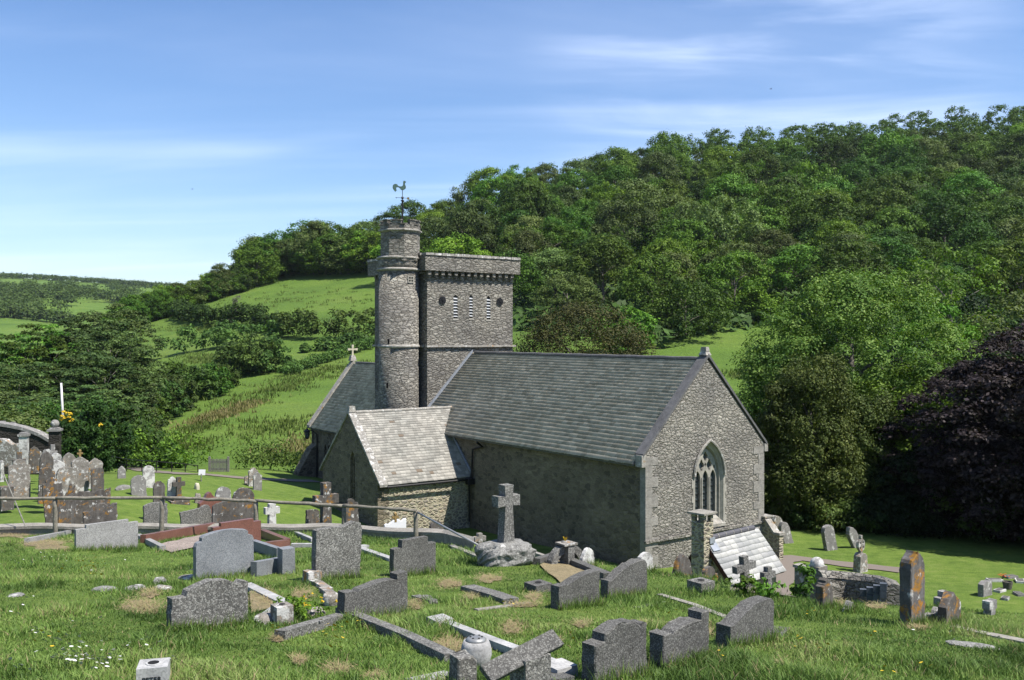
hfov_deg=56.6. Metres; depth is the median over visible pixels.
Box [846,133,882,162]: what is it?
broadleaf tree
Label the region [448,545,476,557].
grave surround
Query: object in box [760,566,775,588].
stone cross
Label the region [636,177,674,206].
broadleaf tree
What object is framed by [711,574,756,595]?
leafy weed
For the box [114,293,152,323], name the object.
broadleaf tree
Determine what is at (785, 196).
broadleaf tree
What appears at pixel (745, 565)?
stone cross
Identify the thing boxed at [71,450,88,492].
headstone
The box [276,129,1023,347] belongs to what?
undergrowth
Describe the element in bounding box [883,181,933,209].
broadleaf tree
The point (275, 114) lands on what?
sky
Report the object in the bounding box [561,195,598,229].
broadleaf tree
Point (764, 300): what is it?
broadleaf tree
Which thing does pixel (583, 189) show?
broadleaf tree
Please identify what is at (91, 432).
evergreen shrub
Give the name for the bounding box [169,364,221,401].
bush
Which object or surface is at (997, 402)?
copper beech
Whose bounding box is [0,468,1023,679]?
ground
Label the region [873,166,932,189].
broadleaf tree
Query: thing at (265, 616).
stone fragment
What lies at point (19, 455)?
stone cross
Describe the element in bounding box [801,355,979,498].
maple tree
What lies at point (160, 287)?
broadleaf tree
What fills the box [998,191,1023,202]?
broadleaf tree
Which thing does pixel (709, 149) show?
broadleaf tree
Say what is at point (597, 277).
broadleaf tree
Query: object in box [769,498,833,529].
laurel bush
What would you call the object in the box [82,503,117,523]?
headstone
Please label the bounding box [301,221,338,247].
broadleaf tree
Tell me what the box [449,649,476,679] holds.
stone post
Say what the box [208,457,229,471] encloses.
wooden gate
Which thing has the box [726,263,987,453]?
sycamore tree
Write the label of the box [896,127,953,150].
broadleaf tree
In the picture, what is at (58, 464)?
headstone
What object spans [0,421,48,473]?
boundary wall
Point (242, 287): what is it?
broadleaf tree
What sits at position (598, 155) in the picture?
broadleaf tree
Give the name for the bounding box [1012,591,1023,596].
grave tablet
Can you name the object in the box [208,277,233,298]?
broadleaf tree
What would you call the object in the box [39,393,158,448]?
bush
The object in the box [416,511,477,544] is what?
handrail
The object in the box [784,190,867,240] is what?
broadleaf tree
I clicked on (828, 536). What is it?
headstone
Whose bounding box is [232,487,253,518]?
headstone
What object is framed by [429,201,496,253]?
broadleaf tree
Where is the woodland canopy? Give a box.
[535,103,1023,184]
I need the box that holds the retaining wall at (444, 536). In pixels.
[0,523,473,548]
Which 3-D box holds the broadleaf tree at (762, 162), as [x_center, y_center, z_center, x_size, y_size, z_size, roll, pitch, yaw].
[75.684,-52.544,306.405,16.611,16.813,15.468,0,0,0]
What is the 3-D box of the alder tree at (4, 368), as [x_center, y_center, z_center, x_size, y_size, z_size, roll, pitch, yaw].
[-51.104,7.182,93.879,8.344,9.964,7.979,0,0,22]
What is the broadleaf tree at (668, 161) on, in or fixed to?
on the hills
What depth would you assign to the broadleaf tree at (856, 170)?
262.58 m
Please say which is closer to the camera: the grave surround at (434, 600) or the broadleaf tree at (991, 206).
the grave surround at (434, 600)
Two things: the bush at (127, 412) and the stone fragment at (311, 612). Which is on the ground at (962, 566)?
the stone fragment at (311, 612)
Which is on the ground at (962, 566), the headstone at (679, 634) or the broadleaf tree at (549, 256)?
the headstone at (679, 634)
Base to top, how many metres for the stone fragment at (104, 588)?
0.129 m
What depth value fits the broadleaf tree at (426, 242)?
228.97 m
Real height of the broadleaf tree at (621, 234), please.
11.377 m
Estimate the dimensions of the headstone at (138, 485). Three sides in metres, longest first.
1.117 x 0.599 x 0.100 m
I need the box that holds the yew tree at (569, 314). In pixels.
[513,296,663,355]
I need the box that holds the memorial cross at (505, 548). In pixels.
[474,483,535,566]
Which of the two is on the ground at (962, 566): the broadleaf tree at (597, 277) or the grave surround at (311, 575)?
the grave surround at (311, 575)
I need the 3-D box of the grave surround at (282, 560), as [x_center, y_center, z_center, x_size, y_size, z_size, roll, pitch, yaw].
[-4.723,4.181,18.540,0.741,1.301,5.628,0,0,-16]
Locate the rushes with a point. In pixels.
(223, 410)
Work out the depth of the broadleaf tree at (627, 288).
154.40 m
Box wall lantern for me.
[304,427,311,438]
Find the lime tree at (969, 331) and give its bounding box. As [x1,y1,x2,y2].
[876,300,989,424]
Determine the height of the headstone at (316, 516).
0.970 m
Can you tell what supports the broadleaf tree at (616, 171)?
on the hills
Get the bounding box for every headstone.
[0,460,3,481]
[0,485,13,510]
[8,459,30,500]
[28,446,39,472]
[37,467,54,503]
[39,451,53,470]
[42,477,63,522]
[52,453,61,460]
[53,460,64,477]
[56,466,75,500]
[58,493,76,523]
[62,452,75,466]
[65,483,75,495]
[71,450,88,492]
[74,519,137,549]
[75,487,110,523]
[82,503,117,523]
[88,458,102,488]
[90,468,103,492]
[117,466,125,478]
[130,475,146,495]
[142,465,154,487]
[143,502,167,522]
[153,481,164,502]
[166,578,247,629]
[167,476,175,499]
[179,504,211,523]
[193,528,253,579]
[197,492,221,512]
[211,518,260,540]
[212,501,252,522]
[215,487,230,497]
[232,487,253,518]
[244,476,247,484]
[248,468,257,486]
[253,472,261,490]
[305,509,313,523]
[311,520,361,577]
[314,509,319,522]
[337,569,407,619]
[346,498,358,521]
[384,512,405,527]
[389,535,435,575]
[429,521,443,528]
[550,568,599,609]
[580,547,594,563]
[581,618,646,679]
[600,558,646,598]
[637,552,652,568]
[649,606,708,667]
[672,553,691,575]
[700,566,717,580]
[716,595,773,647]
[772,515,782,527]
[778,521,793,543]
[815,577,832,607]
[821,525,837,550]
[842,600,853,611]
[846,527,857,547]
[899,550,924,624]
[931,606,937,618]
[937,589,960,625]
[978,579,991,596]
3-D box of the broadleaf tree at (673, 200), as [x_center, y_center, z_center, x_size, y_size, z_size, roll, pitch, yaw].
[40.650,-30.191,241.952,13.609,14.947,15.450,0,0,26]
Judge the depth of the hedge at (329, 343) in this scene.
166.64 m
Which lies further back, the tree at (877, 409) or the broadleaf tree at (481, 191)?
the broadleaf tree at (481, 191)
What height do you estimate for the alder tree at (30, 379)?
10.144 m
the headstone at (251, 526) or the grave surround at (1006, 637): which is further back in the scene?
the headstone at (251, 526)
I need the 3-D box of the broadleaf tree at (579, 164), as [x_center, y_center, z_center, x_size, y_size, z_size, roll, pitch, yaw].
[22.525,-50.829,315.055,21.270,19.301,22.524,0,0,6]
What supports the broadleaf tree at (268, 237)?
on the hills
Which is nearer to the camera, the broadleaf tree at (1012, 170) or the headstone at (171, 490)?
the headstone at (171, 490)
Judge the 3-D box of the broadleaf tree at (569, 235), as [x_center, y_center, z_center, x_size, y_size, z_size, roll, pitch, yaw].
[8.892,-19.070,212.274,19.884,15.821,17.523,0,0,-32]
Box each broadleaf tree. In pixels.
[99,307,125,331]
[103,305,135,328]
[110,298,151,324]
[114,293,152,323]
[137,294,146,314]
[137,297,167,320]
[141,289,175,316]
[144,289,175,319]
[145,284,167,306]
[154,292,182,315]
[161,285,196,304]
[168,285,199,304]
[169,281,190,297]
[170,288,202,302]
[178,279,208,303]
[191,272,219,297]
[191,277,223,301]
[197,274,228,298]
[199,264,236,295]
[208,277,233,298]
[209,263,231,280]
[220,271,250,292]
[224,270,254,292]
[227,261,262,282]
[228,233,260,268]
[231,239,287,279]
[232,266,259,290]
[234,247,286,286]
[252,231,287,270]
[256,238,290,274]
[264,241,298,273]
[266,241,293,275]
[273,219,309,249]
[278,224,328,268]
[281,244,304,272]
[284,220,337,273]
[287,240,322,274]
[288,236,331,273]
[291,225,324,247]
[299,233,352,272]
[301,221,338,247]
[301,233,338,272]
[304,248,335,274]
[315,241,369,273]
[318,224,347,244]
[322,220,345,234]
[322,238,345,273]
[328,230,378,270]
[331,225,364,265]
[335,231,380,270]
[337,236,369,270]
[340,219,379,246]
[341,220,379,236]
[348,237,377,267]
[368,245,422,258]
[369,210,414,231]
[387,199,430,221]
[413,200,450,232]
[415,210,459,239]
[420,215,456,250]
[420,238,443,252]
[423,231,492,255]
[428,198,460,213]
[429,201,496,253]
[446,195,500,240]
[448,176,494,204]
[460,214,503,252]
[464,166,515,204]
[468,176,508,203]
[470,197,497,219]
[492,163,536,188]
[493,177,537,214]
[493,196,562,226]
[493,225,544,283]
[493,248,545,303]
[495,209,538,242]
[495,215,559,247]
[496,178,562,224]
[500,227,560,294]
[503,177,556,201]
[508,173,551,189]
[509,221,587,266]
[518,246,598,305]
[523,162,559,192]
[528,270,602,309]
[533,194,568,222]
[539,207,594,267]
[547,185,586,213]
[548,157,610,189]
[549,168,607,207]
[554,174,588,205]
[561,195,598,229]
[566,211,597,234]
[566,232,641,299]
[567,231,638,287]
[568,249,630,296]
[582,181,619,212]
[583,151,625,175]
[584,196,663,248]
[585,304,659,354]
[591,145,640,187]
[591,177,666,233]
[595,163,638,194]
[596,189,645,235]
[608,156,635,183]
[608,226,640,264]
[615,251,691,303]
[623,236,700,279]
[625,148,658,174]
[625,217,687,253]
[627,174,671,200]
[634,150,688,189]
[634,273,736,338]
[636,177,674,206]
[638,205,696,231]
[639,251,710,313]
[640,143,693,182]
[642,129,692,166]
[645,178,695,213]
[646,230,713,276]
[654,217,730,252]
[655,192,690,224]
[661,201,716,233]
[671,160,701,188]
[678,197,750,246]
[681,238,731,268]
[684,205,744,247]
[688,192,767,275]
[690,149,727,171]
[690,287,791,317]
[691,177,715,203]
[692,159,723,188]
[693,240,771,293]
[693,250,775,314]
[694,145,745,180]
[699,172,766,208]
[700,146,732,171]
[703,174,744,197]
[705,160,772,208]
[724,151,765,180]
[726,146,785,183]
[729,205,794,254]
[743,162,764,170]
[743,227,802,283]
[749,181,822,229]
[751,172,814,213]
[756,181,800,206]
[757,177,772,185]
[758,137,808,170]
[761,244,810,290]
[763,158,815,178]
[764,205,797,231]
[764,242,836,316]
[767,172,822,186]
[778,151,830,181]
[780,157,850,201]
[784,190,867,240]
[793,213,872,248]
[794,238,900,313]
[804,217,871,253]
[805,177,868,214]
[807,176,828,187]
[808,137,860,175]
[811,187,854,213]
[811,230,888,282]
[817,319,948,414]
[830,155,867,170]
[831,155,895,197]
[834,156,876,182]
[837,170,872,187]
[844,235,922,277]
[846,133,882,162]
[851,171,921,213]
[852,185,931,250]
[855,127,915,166]
[861,206,937,266]
[864,144,890,159]
[865,226,932,266]
[869,209,934,247]
[872,139,933,177]
[873,161,929,187]
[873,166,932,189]
[875,243,1019,368]
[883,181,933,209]
[885,237,950,290]
[886,289,1023,422]
[889,134,933,162]
[889,265,968,312]
[891,387,982,500]
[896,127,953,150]
[897,186,994,260]
[897,258,972,292]
[898,183,957,226]
[901,136,947,172]
[908,166,968,201]
[910,213,958,248]
[917,348,1023,440]
[923,152,977,178]
[925,161,963,190]
[931,191,1023,229]
[934,167,993,192]
[934,195,992,222]
[937,130,990,159]
[937,153,996,178]
[938,169,1006,204]
[943,219,1007,270]
[943,288,1023,437]
[949,238,1019,273]
[952,140,999,162]
[963,235,1023,321]
[969,173,1023,204]
[970,202,1022,235]
[972,254,1023,307]
[973,215,1023,254]
[977,154,1023,177]
[977,197,1023,241]
[983,248,1023,298]
[985,130,1023,168]
[995,179,1023,203]
[997,162,1023,193]
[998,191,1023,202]
[1003,123,1023,143]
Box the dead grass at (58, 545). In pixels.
[0,534,927,677]
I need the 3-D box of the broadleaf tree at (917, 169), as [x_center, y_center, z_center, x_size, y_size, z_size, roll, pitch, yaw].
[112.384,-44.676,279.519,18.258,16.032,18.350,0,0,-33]
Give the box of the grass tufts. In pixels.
[71,542,969,679]
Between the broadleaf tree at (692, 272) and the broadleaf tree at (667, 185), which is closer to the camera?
the broadleaf tree at (692, 272)
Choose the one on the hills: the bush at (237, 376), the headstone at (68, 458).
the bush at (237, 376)
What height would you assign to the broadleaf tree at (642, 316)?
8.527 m
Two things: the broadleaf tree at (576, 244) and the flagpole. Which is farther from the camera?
the broadleaf tree at (576, 244)
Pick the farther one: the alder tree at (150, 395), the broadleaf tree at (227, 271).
the broadleaf tree at (227, 271)
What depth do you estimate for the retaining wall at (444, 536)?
26.64 m
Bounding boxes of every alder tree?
[0,323,72,403]
[0,332,52,391]
[0,333,28,405]
[0,361,78,417]
[0,362,35,415]
[0,363,63,413]
[0,391,38,409]
[1,323,88,399]
[6,396,75,419]
[14,392,104,419]
[21,356,94,430]
[31,318,105,369]
[35,329,100,400]
[42,351,118,408]
[46,324,133,399]
[47,385,136,417]
[51,312,124,388]
[56,351,152,418]
[62,319,156,410]
[65,310,137,388]
[72,388,154,422]
[75,358,166,428]
[86,303,153,384]
[89,332,165,410]
[93,308,172,403]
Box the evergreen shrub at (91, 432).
[56,397,137,471]
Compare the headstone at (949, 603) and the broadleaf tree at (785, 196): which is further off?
the broadleaf tree at (785, 196)
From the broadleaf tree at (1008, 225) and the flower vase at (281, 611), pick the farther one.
the broadleaf tree at (1008, 225)
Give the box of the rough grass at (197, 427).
[152,282,776,467]
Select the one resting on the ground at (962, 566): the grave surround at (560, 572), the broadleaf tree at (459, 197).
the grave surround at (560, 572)
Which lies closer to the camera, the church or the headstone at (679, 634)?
the headstone at (679, 634)
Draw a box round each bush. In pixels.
[0,397,60,430]
[0,406,86,447]
[0,407,76,436]
[2,403,46,424]
[6,408,80,420]
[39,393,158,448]
[59,396,169,467]
[91,416,168,441]
[105,421,181,467]
[128,436,196,467]
[131,366,169,394]
[131,391,174,426]
[133,379,191,419]
[151,360,191,383]
[154,374,202,412]
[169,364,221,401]
[186,362,234,395]
[205,363,242,388]
[211,340,255,375]
[223,331,284,375]
[249,334,296,371]
[299,342,312,352]
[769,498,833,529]
[787,491,870,532]
[818,494,890,531]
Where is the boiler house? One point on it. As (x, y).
(720, 553)
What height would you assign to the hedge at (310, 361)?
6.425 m
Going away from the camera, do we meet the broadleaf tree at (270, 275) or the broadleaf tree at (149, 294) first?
the broadleaf tree at (149, 294)
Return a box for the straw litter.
[0,532,931,679]
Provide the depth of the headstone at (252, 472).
45.57 m
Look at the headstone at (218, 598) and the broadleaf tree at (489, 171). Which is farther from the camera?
the broadleaf tree at (489, 171)
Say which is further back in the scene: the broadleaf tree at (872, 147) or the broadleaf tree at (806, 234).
the broadleaf tree at (872, 147)
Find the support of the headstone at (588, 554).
on the ground at (962, 566)
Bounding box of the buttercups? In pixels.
[33,558,922,671]
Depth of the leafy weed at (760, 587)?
14.23 m
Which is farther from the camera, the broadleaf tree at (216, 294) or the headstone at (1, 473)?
the broadleaf tree at (216, 294)
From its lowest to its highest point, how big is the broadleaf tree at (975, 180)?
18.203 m
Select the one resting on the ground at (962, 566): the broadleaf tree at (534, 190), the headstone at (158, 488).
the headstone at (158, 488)
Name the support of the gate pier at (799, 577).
on the ground at (962, 566)
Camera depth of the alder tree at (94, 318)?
125.16 m
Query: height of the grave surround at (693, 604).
0.383 m
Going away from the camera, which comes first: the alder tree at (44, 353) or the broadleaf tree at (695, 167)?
the alder tree at (44, 353)
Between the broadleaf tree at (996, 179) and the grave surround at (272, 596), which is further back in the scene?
the broadleaf tree at (996, 179)
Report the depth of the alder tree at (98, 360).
94.84 m
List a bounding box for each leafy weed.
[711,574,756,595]
[737,577,786,596]
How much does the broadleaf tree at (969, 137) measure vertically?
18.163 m
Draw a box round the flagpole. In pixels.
[60,383,63,416]
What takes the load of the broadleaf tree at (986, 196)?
on the hills
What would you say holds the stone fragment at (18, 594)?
on the ground at (962, 566)
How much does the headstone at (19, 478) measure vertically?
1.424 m
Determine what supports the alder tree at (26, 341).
on the hills
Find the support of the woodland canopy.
on the hills
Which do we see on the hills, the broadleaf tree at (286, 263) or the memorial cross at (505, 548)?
the broadleaf tree at (286, 263)
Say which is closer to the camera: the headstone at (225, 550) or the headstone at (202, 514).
the headstone at (225, 550)
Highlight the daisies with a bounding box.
[8,550,999,669]
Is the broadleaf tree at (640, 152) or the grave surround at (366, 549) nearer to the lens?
the grave surround at (366, 549)
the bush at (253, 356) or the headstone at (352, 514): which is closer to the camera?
the headstone at (352, 514)
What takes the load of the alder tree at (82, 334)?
on the hills
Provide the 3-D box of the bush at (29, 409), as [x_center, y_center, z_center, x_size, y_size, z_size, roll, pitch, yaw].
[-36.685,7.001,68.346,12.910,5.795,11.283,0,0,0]
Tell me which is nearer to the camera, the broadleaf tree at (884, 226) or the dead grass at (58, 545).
the dead grass at (58, 545)
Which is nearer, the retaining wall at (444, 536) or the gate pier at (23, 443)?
the retaining wall at (444, 536)
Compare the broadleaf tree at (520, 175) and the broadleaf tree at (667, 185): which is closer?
the broadleaf tree at (667, 185)
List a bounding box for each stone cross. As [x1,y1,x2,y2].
[12,452,25,463]
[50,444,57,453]
[167,477,189,504]
[263,503,279,523]
[312,482,338,522]
[473,533,485,543]
[732,554,755,587]
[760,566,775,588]
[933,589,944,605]
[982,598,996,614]
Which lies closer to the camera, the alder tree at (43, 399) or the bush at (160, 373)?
the alder tree at (43, 399)
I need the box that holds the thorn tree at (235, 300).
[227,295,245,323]
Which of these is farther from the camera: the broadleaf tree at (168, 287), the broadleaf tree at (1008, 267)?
the broadleaf tree at (168, 287)
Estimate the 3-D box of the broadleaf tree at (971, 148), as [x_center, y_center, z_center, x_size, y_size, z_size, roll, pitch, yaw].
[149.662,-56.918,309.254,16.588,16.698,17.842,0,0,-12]
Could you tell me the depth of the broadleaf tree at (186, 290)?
258.96 m
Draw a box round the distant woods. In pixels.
[0,271,176,321]
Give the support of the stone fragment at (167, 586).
on the ground at (962, 566)
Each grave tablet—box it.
[985,578,1002,581]
[993,588,1005,592]
[1001,595,1009,600]
[1003,574,1018,578]
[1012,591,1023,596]
[1014,578,1023,583]
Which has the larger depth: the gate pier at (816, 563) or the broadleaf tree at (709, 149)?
the broadleaf tree at (709, 149)
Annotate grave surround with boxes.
[24,530,165,550]
[140,523,289,551]
[248,582,289,620]
[251,539,294,576]
[274,608,455,663]
[291,531,311,547]
[302,569,337,593]
[361,544,389,560]
[405,670,447,679]
[411,594,437,603]
[426,613,577,675]
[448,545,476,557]
[461,584,518,603]
[474,602,529,610]
[532,553,609,581]
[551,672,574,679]
[658,593,724,616]
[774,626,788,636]
[949,626,1023,643]
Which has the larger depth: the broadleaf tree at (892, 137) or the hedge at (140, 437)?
the broadleaf tree at (892, 137)
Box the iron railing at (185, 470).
[111,456,197,471]
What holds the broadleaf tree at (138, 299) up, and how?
on the hills
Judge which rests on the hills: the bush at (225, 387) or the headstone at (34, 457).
the bush at (225, 387)
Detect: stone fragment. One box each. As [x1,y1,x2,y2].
[8,592,24,596]
[92,586,114,591]
[115,485,130,489]
[124,584,145,589]
[154,577,165,583]
[155,585,171,589]
[178,574,192,579]
[194,483,199,489]
[194,493,200,502]
[254,611,272,624]
[306,606,325,617]
[945,640,999,649]
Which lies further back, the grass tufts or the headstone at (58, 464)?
the headstone at (58, 464)
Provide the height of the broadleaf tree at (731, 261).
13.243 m
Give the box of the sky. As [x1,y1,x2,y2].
[0,0,1023,285]
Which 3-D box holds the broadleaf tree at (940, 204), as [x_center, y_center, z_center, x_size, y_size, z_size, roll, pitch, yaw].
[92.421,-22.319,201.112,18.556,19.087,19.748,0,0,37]
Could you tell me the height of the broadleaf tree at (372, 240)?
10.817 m
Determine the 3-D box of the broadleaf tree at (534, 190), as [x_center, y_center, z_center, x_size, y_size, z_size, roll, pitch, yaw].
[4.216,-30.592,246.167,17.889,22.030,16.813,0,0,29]
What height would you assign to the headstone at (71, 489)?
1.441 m
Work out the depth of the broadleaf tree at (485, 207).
254.17 m
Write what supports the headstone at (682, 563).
on the ground at (962, 566)
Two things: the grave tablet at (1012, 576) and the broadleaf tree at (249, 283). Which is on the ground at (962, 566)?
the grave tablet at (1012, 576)
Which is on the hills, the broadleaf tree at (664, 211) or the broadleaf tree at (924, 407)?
the broadleaf tree at (664, 211)
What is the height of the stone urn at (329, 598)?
0.210 m
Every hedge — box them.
[97,421,212,467]
[147,319,286,357]
[164,298,291,329]
[200,432,304,472]
[272,306,374,337]
[275,336,374,373]
[312,323,374,351]
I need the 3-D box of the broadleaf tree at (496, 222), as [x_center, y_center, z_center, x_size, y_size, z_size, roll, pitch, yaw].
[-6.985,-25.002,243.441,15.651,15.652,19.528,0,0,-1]
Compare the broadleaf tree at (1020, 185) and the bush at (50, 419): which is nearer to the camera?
the bush at (50, 419)
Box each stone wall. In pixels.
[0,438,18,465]
[813,570,899,605]
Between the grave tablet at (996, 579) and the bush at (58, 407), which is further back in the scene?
the bush at (58, 407)
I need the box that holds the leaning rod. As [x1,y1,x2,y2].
[1,469,25,527]
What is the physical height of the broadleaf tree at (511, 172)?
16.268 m
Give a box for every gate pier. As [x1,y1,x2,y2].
[17,432,30,463]
[47,420,62,454]
[793,563,806,597]
[807,557,827,598]
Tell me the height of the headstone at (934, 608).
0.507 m
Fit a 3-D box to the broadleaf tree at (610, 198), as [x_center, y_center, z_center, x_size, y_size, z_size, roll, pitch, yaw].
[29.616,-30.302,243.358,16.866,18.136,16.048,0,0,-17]
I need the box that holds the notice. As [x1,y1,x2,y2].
[198,469,205,481]
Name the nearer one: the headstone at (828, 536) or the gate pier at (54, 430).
the headstone at (828, 536)
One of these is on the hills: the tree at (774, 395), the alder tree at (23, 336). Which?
the alder tree at (23, 336)
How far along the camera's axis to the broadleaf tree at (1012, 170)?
257.83 m
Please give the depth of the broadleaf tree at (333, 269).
272.54 m
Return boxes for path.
[128,468,318,481]
[730,555,898,597]
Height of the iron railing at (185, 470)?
1.075 m
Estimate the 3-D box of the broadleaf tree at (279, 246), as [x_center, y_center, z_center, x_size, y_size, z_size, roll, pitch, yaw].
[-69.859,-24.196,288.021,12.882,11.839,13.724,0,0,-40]
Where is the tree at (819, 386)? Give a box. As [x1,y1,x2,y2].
[753,344,877,532]
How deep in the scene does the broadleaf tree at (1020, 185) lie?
223.25 m
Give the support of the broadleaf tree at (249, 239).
on the hills
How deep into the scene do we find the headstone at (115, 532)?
21.19 m
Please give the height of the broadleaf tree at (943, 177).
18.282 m
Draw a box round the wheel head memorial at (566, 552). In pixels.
[546,540,581,563]
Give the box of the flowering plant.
[273,592,336,617]
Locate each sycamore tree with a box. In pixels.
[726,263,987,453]
[745,332,855,483]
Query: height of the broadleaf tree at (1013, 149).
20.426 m
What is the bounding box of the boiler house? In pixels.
[687,509,786,591]
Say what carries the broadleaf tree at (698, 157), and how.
on the hills
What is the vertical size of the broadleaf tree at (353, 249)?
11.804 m
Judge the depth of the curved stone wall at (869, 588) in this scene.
19.41 m
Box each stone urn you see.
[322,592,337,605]
[461,635,491,666]
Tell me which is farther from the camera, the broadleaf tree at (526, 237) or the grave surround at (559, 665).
the broadleaf tree at (526, 237)
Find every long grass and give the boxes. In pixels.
[0,601,1023,679]
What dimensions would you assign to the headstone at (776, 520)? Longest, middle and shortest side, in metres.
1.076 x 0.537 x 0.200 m
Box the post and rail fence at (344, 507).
[0,496,417,536]
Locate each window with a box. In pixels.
[323,433,330,458]
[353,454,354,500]
[691,439,725,526]
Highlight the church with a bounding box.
[294,181,784,568]
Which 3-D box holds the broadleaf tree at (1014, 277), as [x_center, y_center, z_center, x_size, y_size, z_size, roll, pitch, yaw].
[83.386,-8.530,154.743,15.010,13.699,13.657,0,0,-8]
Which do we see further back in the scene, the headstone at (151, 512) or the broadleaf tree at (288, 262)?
the broadleaf tree at (288, 262)
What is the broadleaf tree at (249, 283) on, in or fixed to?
on the hills
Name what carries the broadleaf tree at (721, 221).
on the hills
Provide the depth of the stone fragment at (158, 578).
14.80 m
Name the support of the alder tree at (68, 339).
on the hills
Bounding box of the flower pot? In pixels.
[1002,580,1012,589]
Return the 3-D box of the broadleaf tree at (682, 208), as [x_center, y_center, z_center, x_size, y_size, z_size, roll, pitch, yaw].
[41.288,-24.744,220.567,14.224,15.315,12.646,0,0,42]
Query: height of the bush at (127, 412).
5.147 m
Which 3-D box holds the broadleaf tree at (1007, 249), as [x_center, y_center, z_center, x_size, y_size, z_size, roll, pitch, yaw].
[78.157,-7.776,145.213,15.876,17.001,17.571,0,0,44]
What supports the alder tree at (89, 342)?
on the hills
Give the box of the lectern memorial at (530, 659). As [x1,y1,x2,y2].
[479,629,563,679]
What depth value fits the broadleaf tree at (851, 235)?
160.17 m
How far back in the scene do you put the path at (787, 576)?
35.84 m
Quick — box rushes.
[167,398,311,453]
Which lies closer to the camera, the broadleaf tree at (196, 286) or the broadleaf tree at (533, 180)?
the broadleaf tree at (196, 286)
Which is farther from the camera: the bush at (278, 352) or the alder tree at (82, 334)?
the bush at (278, 352)
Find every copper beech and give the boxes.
[870,354,1023,542]
[907,322,1023,539]
[939,336,1023,529]
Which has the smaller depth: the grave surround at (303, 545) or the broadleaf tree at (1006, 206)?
the grave surround at (303, 545)
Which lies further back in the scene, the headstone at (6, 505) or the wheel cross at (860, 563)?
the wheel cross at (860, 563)
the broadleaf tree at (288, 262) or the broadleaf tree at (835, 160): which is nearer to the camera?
the broadleaf tree at (288, 262)
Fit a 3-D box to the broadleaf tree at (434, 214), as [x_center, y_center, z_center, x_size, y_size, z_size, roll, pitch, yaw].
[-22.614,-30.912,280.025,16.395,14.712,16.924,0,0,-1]
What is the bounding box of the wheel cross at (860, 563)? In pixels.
[853,535,867,572]
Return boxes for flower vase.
[136,657,169,679]
[270,601,293,624]
[524,579,551,591]
[687,577,714,592]
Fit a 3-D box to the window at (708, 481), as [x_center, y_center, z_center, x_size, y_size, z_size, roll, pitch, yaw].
[7.328,5.374,35.714,1.880,3.344,0.418,0,0,-36]
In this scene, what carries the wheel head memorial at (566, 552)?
on the ground at (962, 566)
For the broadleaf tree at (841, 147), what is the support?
on the hills
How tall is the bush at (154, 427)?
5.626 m
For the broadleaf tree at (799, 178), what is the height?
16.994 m
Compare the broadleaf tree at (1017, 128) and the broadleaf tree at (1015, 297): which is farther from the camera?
the broadleaf tree at (1017, 128)
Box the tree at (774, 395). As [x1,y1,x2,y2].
[754,380,807,529]
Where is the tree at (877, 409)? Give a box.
[817,387,910,520]
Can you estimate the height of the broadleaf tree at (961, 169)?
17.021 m
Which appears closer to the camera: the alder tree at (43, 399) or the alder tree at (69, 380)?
the alder tree at (43, 399)
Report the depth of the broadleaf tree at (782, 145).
316.44 m
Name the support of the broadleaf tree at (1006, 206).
on the hills
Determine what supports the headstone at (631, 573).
on the ground at (962, 566)
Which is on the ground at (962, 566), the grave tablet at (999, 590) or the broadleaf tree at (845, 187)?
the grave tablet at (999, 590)
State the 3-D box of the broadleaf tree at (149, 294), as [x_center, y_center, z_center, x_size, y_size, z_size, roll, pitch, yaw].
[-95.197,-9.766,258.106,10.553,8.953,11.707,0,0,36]
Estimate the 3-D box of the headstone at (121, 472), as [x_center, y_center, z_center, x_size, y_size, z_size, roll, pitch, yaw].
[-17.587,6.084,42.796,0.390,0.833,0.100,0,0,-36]
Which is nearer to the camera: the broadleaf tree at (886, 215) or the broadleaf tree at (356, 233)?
the broadleaf tree at (886, 215)
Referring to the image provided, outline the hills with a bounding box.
[0,134,1018,470]
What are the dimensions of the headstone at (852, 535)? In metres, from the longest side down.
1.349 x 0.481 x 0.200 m
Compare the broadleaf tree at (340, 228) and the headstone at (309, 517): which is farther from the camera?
the broadleaf tree at (340, 228)
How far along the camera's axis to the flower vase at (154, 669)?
7.62 m
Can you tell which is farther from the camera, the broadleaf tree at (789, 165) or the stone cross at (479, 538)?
the broadleaf tree at (789, 165)
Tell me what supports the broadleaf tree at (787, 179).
on the hills
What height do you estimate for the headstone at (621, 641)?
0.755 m
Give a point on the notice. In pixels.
(201, 472)
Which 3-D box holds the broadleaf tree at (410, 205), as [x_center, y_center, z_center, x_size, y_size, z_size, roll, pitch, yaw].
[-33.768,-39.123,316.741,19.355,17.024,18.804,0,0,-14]

